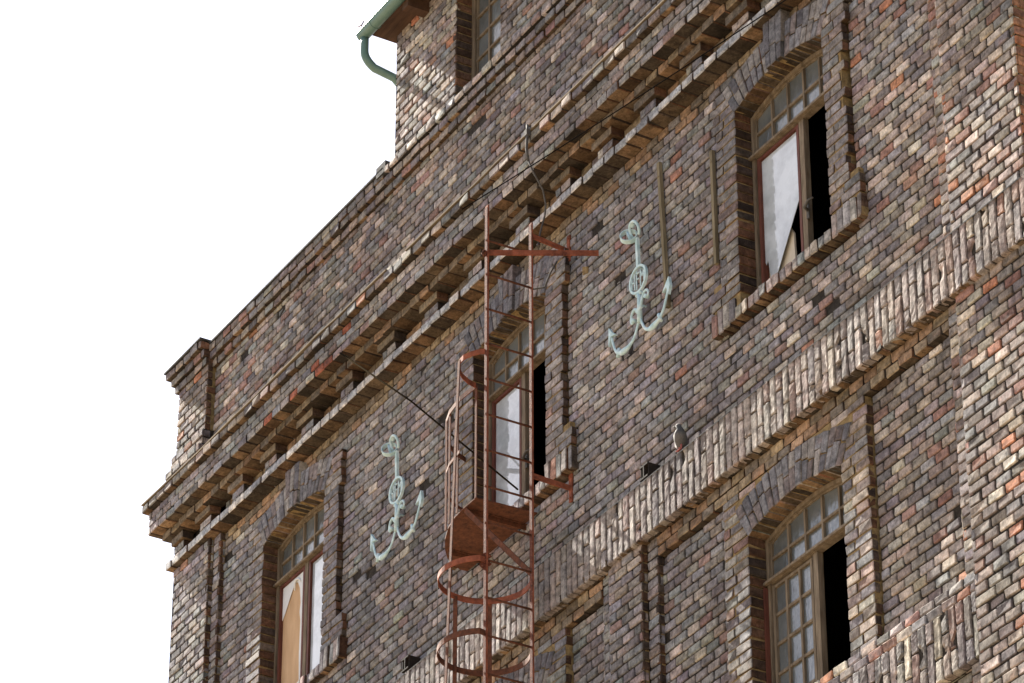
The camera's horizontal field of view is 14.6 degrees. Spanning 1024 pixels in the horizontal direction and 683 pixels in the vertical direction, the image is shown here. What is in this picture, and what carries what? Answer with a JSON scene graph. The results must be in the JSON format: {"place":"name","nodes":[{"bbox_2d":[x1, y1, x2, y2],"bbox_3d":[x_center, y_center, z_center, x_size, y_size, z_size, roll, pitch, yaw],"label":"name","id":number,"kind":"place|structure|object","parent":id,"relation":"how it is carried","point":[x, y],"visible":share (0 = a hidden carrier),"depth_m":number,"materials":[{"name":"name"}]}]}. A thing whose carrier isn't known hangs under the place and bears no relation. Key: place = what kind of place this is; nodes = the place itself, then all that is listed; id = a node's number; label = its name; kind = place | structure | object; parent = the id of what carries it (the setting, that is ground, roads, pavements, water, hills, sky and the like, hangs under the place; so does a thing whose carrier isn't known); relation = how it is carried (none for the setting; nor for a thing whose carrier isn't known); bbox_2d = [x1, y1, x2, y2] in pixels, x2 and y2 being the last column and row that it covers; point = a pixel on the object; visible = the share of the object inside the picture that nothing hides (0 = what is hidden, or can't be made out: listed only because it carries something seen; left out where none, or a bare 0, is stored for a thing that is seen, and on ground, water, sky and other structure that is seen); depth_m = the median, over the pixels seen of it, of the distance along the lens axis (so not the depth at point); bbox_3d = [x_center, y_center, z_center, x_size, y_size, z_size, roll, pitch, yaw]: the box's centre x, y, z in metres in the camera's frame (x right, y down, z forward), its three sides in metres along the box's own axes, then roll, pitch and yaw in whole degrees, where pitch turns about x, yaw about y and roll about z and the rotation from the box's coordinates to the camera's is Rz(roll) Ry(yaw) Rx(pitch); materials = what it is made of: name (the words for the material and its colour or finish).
{"place":"outdoors","nodes":[
{"label":"outdoors","id":0,"kind":"place"},
{"bbox_2d":[0,0,396,682],"label":"sky","id":1,"kind":"structure","parent":0,"point":[162,162],"materials":[{"name":"white"}]},
{"label":"ground","id":2,"kind":"structure","parent":0,"visible":0},
{"bbox_2d":[141,0,1023,682],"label":"brick building","id":3,"kind":"structure","parent":2,"relation":"on","point":[823,362],"depth_m":27.06,"materials":[{"name":"brick"}]},
{"bbox_2d":[273,501,324,682],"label":"window","id":4,"kind":"structure","parent":3,"relation":"in","point":[299,595],"depth_m":31.35,"materials":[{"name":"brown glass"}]},
{"bbox_2d":[370,434,423,562],"bbox_3d":[-0.860,1.120,29.904,0.166,0.973,0.786,24,-39,-33],"label":"anchor","id":5,"kind":"object","parent":3,"relation":"attached to","point":[397,503],"visible":1,"depth_m":29.85,"materials":[{"name":"paint"}]},
{"bbox_2d":[401,655,420,672],"bbox_3d":[-0.724,2.343,28.930,0.120,0.104,0.100,17,-35,-25],"label":"beam stub","id":6,"kind":"object","parent":3,"relation":"on","point":[409,661],"visible":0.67,"depth_m":28.90,"materials":[{"name":"metal"}]},
{"bbox_2d":[339,352,517,489],"bbox_3d":[-0.656,0.562,29.631,0.035,2.311,2.380,20,-37,-30],"label":"tie rod","id":7,"kind":"object","parent":3,"relation":"attached to","point":[439,424],"visible":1,"depth_m":29.63,"materials":[{"name":"brown metal"}]},
{"bbox_2d":[472,0,500,78],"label":"window","id":8,"kind":"structure","parent":3,"relation":"in","point":[486,25],"depth_m":31.12,"materials":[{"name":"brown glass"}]},
{"bbox_2d":[488,306,546,505],"bbox_3d":[0.087,0.543,28.686,0.094,1.626,1.032,17,-35,-25],"label":"window","id":9,"kind":"structure","parent":3,"relation":"in","point":[505,437],"depth_m":28.92,"materials":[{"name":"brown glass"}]},
{"bbox_2d":[437,205,598,682],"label":"ladder","id":10,"kind":"object","parent":3,"relation":"attached to","point":[478,530],"visible":1,"depth_m":27.69,"materials":[{"name":"brown metal"}]},
{"bbox_2d":[524,124,546,247],"bbox_3d":[0.170,-1.126,28.769,0.193,1.001,0.071,23,-38,-33],"label":"hanging cable","id":11,"kind":"object","parent":3,"relation":"hanging from","point":[527,132],"visible":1,"depth_m":28.77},
{"bbox_2d":[462,0,785,209],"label":"overhead cable","id":12,"kind":"object","parent":3,"relation":"attached to","point":[627,103],"visible":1,"depth_m":27.51,"materials":[{"name":"black rubber"}]},
{"bbox_2d":[608,220,671,357],"bbox_3d":[0.867,-0.416,27.365,0.166,0.973,0.786,24,-39,-33],"label":"anchor","id":13,"kind":"object","parent":3,"relation":"attached to","point":[667,288],"visible":1,"depth_m":27.31,"materials":[{"name":"paint"}]},
{"bbox_2d":[639,462,659,481],"bbox_3d":[0.921,0.876,26.515,0.120,0.104,0.100,17,-35,-25],"label":"beam stub","id":14,"kind":"object","parent":3,"relation":"on","point":[647,469],"visible":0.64,"depth_m":26.49,"materials":[{"name":"metal"}]},
{"bbox_2d":[656,162,670,308],"bbox_3d":[1.032,-0.733,27.314,0.033,1.212,0.095,17,-35,-25],"label":"wooden batten","id":15,"kind":"object","parent":3,"relation":"attached to","point":[662,223],"visible":1,"depth_m":27.34,"materials":[{"name":"brown wood"}]},
{"bbox_2d":[673,424,687,451],"bbox_3d":[1.102,0.660,26.200,0.111,0.260,0.122,17,-35,-25],"label":"pigeon","id":16,"kind":"object","parent":3,"relation":"on","point":[680,439],"visible":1,"depth_m":26.17,"materials":[{"name":"grey"}]},
{"bbox_2d":[709,150,719,265],"bbox_3d":[1.351,-0.900,26.773,0.033,0.910,0.040,17,-35,-25],"label":"wooden batten","id":17,"kind":"object","parent":3,"relation":"attached to","point":[714,207],"visible":1,"depth_m":26.76,"materials":[{"name":"brown wood"}]},
{"bbox_2d":[748,48,825,288],"bbox_3d":[1.872,-1.108,26.123,0.114,1.626,1.032,17,-35,-25],"label":"window","id":18,"kind":"structure","parent":3,"relation":"in","point":[780,157],"depth_m":26.32,"materials":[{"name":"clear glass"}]},
{"bbox_2d":[763,477,845,682],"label":"window","id":19,"kind":"structure","parent":3,"relation":"in","point":[795,631],"depth_m":24.70,"materials":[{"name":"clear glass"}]}
]}

